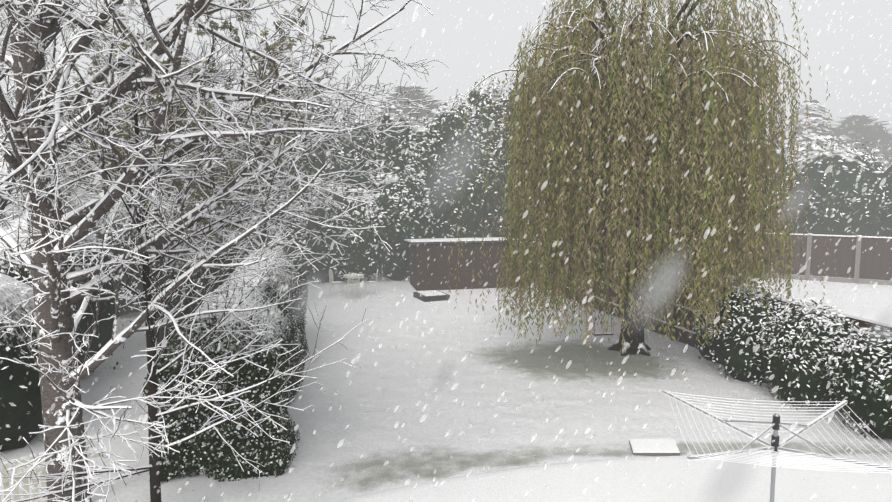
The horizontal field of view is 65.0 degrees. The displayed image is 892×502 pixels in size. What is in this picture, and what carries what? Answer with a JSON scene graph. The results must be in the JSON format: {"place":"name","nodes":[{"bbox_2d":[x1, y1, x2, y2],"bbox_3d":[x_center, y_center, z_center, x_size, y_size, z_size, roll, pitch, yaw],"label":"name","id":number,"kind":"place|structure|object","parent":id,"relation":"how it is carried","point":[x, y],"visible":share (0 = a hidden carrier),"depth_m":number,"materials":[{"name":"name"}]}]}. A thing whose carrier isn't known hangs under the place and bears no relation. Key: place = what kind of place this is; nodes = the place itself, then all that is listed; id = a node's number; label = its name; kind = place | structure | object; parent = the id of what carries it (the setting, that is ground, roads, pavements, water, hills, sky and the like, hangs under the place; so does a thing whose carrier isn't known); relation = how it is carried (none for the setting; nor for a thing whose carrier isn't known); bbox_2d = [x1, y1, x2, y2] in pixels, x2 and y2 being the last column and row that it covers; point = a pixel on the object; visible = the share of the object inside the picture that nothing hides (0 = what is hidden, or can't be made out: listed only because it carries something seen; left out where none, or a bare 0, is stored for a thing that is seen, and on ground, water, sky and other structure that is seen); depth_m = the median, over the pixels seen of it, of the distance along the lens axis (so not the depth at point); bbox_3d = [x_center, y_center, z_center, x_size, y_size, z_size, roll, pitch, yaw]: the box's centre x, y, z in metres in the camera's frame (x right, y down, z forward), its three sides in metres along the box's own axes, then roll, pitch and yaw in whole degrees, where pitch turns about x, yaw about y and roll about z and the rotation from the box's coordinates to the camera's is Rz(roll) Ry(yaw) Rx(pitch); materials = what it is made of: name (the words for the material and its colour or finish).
{"place":"outdoors","nodes":[
{"label":"outdoors","id":0,"kind":"place"},
{"bbox_2d":[0,175,891,501],"bbox_3d":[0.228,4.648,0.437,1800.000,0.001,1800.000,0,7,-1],"label":"snow ground","id":1,"kind":"structure","parent":0,"point":[476,427],"depth_m":14.41,"materials":[{"name":"white snow"}]},
{"bbox_2d":[1,145,96,186],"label":"tree","id":2,"kind":"object","parent":1,"relation":"on","point":[67,165],"visible":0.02,"depth_m":54.30,"materials":[{"name":"green plant"}]},
{"bbox_2d":[0,441,100,501],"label":"trellis","id":3,"kind":"object","parent":1,"relation":"on","point":[6,481],"visible":0.38,"depth_m":9.25,"materials":[{"name":"painted wood"},{"name":"snow"}]},
{"bbox_2d":[0,7,112,217],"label":"bare tree","id":4,"kind":"object","parent":1,"relation":"on","point":[7,202],"visible":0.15,"depth_m":14.39,"materials":[{"name":"grey plant"}]},
{"bbox_2d":[0,6,116,192],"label":"bare tree","id":5,"kind":"object","parent":1,"relation":"on","point":[9,89],"visible":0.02,"depth_m":19.82,"materials":[{"name":"grey plant"}]},
{"bbox_2d":[44,0,190,192],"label":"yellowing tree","id":6,"kind":"object","parent":1,"relation":"on","point":[150,43],"visible":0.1,"depth_m":22.13,"materials":[{"name":"green plant"}]},
{"bbox_2d":[97,135,190,198],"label":"tree","id":7,"kind":"object","parent":1,"relation":"on","point":[169,181],"visible":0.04,"depth_m":51.64,"materials":[{"name":"green plant"}]},
{"bbox_2d":[0,155,291,451],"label":"boundary shrubs","id":8,"kind":"object","parent":1,"relation":"on","point":[20,402],"visible":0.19,"depth_m":14.60,"materials":[{"name":"green plant"}]},
{"bbox_2d":[72,20,240,347],"bbox_3d":[-7.365,-1.661,18.314,3.817,8.600,4.630,0,7,-1],"label":"yellowing tree","id":9,"kind":"object","parent":1,"relation":"on","point":[180,183],"visible":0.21,"depth_m":17.38,"materials":[{"name":"green plant"}]},
{"bbox_2d":[0,11,366,501],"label":"tree","id":10,"kind":"object","parent":1,"relation":"on","point":[152,468],"visible":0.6,"depth_m":8.51,"materials":[{"name":"brown plant"}]},
{"bbox_2d":[180,144,205,194],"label":"tree","id":11,"kind":"object","parent":1,"relation":"on","point":[191,190],"visible":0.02,"depth_m":47.06,"materials":[{"name":"green plant"}]},
{"bbox_2d":[141,21,257,212],"bbox_3d":[-9.394,-3.604,26.980,4.123,10.502,4.398,-5,8,-40],"label":"bare tree","id":12,"kind":"object","parent":1,"relation":"on","point":[203,147],"visible":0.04,"depth_m":26.66,"materials":[{"name":"grey plant"}]},
{"bbox_2d":[142,246,309,483],"bbox_3d":[-4.182,1.705,15.178,2.290,2.744,9.880,-1,7,-10],"label":"clipped hedge","id":13,"kind":"object","parent":1,"relation":"on","point":[202,452],"visible":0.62,"depth_m":10.66,"materials":[{"name":"green plant"}]},
{"bbox_2d":[0,0,459,501],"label":"cherry tree","id":14,"kind":"object","parent":1,"relation":"on","point":[32,26],"visible":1,"depth_m":7.42,"materials":[{"name":"brown plant"}]},
{"bbox_2d":[171,1,335,250],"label":"yellowing tree","id":15,"kind":"object","parent":1,"relation":"on","point":[270,66],"visible":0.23,"depth_m":21.22,"materials":[{"name":"green plant"}]},
{"bbox_2d":[329,269,377,298],"bbox_3d":[-3.500,1.216,26.302,1.858,0.980,1.286,0,7,-1],"label":"table and chairs","id":16,"kind":"object","parent":1,"relation":"on","point":[350,276],"visible":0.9,"depth_m":26.46,"materials":[{"name":"white paint"}]},
{"bbox_2d":[370,86,444,125],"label":"tree","id":17,"kind":"object","parent":1,"relation":"on","point":[419,95],"visible":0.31,"depth_m":53.35,"materials":[{"name":"grey plant"}]},
{"bbox_2d":[413,290,449,301],"bbox_3d":[-0.536,1.650,25.851,1.000,0.205,1.150,-3,7,-23],"label":"sandpit frame","id":18,"kind":"object","parent":1,"relation":"on","point":[428,296],"visible":0.89,"depth_m":25.48,"materials":[{"name":"brown wood"}]},
{"bbox_2d":[188,71,688,283],"bbox_3d":[-0.423,-3.512,31.614,24.158,9.466,9.193,-3,7,-23],"label":"laurel hedge","id":19,"kind":"object","parent":1,"relation":"on","point":[433,141],"visible":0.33,"depth_m":30.11,"materials":[{"name":"green plant"}]},
{"bbox_2d":[404,237,517,290],"bbox_3d":[0.569,0.425,28.728,4.320,1.991,2.279,-1,7,-11],"label":"fence","id":20,"kind":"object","parent":1,"relation":"on","point":[439,267],"depth_m":27.74,"materials":[{"name":"brown wood"}]},
{"bbox_2d":[513,241,538,285],"bbox_3d":[3.086,0.531,28.453,1.679,1.840,0.060,-1,7,-11],"label":"fence","id":21,"kind":"object","parent":1,"relation":"on","point":[525,264],"visible":0.06,"depth_m":28.49,"materials":[{"name":"brown wood"}]},
{"bbox_2d":[446,0,833,360],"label":"willow tree","id":22,"kind":"object","parent":1,"relation":"on","point":[661,200],"depth_m":15.75,"materials":[{"name":"green plant"}]},
{"bbox_2d":[592,230,613,335],"bbox_3d":[3.932,0.297,17.331,0.500,3.618,0.170,-1,7,-10],"label":"swing","id":23,"kind":"object","parent":22,"relation":"attached to","point":[605,333],"visible":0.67,"depth_m":17.48,"materials":[{"name":"brown wood"}]},
{"bbox_2d":[629,438,679,455],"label":"stepping slab","id":24,"kind":"structure","parent":1,"relation":"on","point":[649,447],"depth_m":11.68,"materials":[{"name":"stone"}]},
{"bbox_2d":[539,244,891,348],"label":"boundary fence","id":25,"kind":"object","parent":1,"relation":"on","point":[686,339],"visible":0.04,"depth_m":19.15,"materials":[{"name":"brown wood"}]},
{"bbox_2d":[645,230,891,285],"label":"fence","id":26,"kind":"object","parent":1,"relation":"on","point":[870,266],"visible":0.21,"depth_m":29.58,"materials":[{"name":"red wood"}]},
{"bbox_2d":[682,135,891,238],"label":"neighbour hedge","id":27,"kind":"object","parent":1,"relation":"on","point":[876,217],"visible":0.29,"depth_m":32.37,"materials":[{"name":"green plant"}]},
{"bbox_2d":[692,276,891,439],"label":"laurel shrubs","id":28,"kind":"object","parent":1,"relation":"on","point":[827,343],"visible":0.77,"depth_m":13.62,"materials":[{"name":"green plant"}]},
{"bbox_2d":[778,100,838,163],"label":"tree","id":29,"kind":"object","parent":1,"relation":"on","point":[817,128],"visible":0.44,"depth_m":50.42,"materials":[{"name":"green plant"}]},
{"bbox_2d":[824,115,891,167],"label":"tree","id":30,"kind":"object","parent":1,"relation":"on","point":[879,138],"visible":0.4,"depth_m":52.88,"materials":[{"name":"green plant"}]},
{"bbox_2d":[0,0,891,174],"label":"sky","id":31,"kind":"structure","parent":0,"point":[461,64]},
{"bbox_2d":[1,0,891,501],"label":"falling snowflakes","id":32,"kind":"object","parent":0,"point":[499,230],"visible":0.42,"depth_m":7.05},
{"bbox_2d":[335,455,891,501],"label":"snowy patio","id":33,"kind":"structure","parent":0,"point":[704,480],"depth_m":10.33,"materials":[{"name":"white snow"}]},
{"bbox_2d":[662,390,891,501],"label":"rotary airer","id":34,"kind":"object","parent":33,"relation":"on","point":[774,448],"visible":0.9,"depth_m":7.65,"materials":[{"name":"metal"}]},
{"bbox_2d":[636,247,690,313],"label":"blurred snowflakes","id":35,"kind":"object","parent":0,"point":[666,281],"visible":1,"depth_m":0.92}
]}

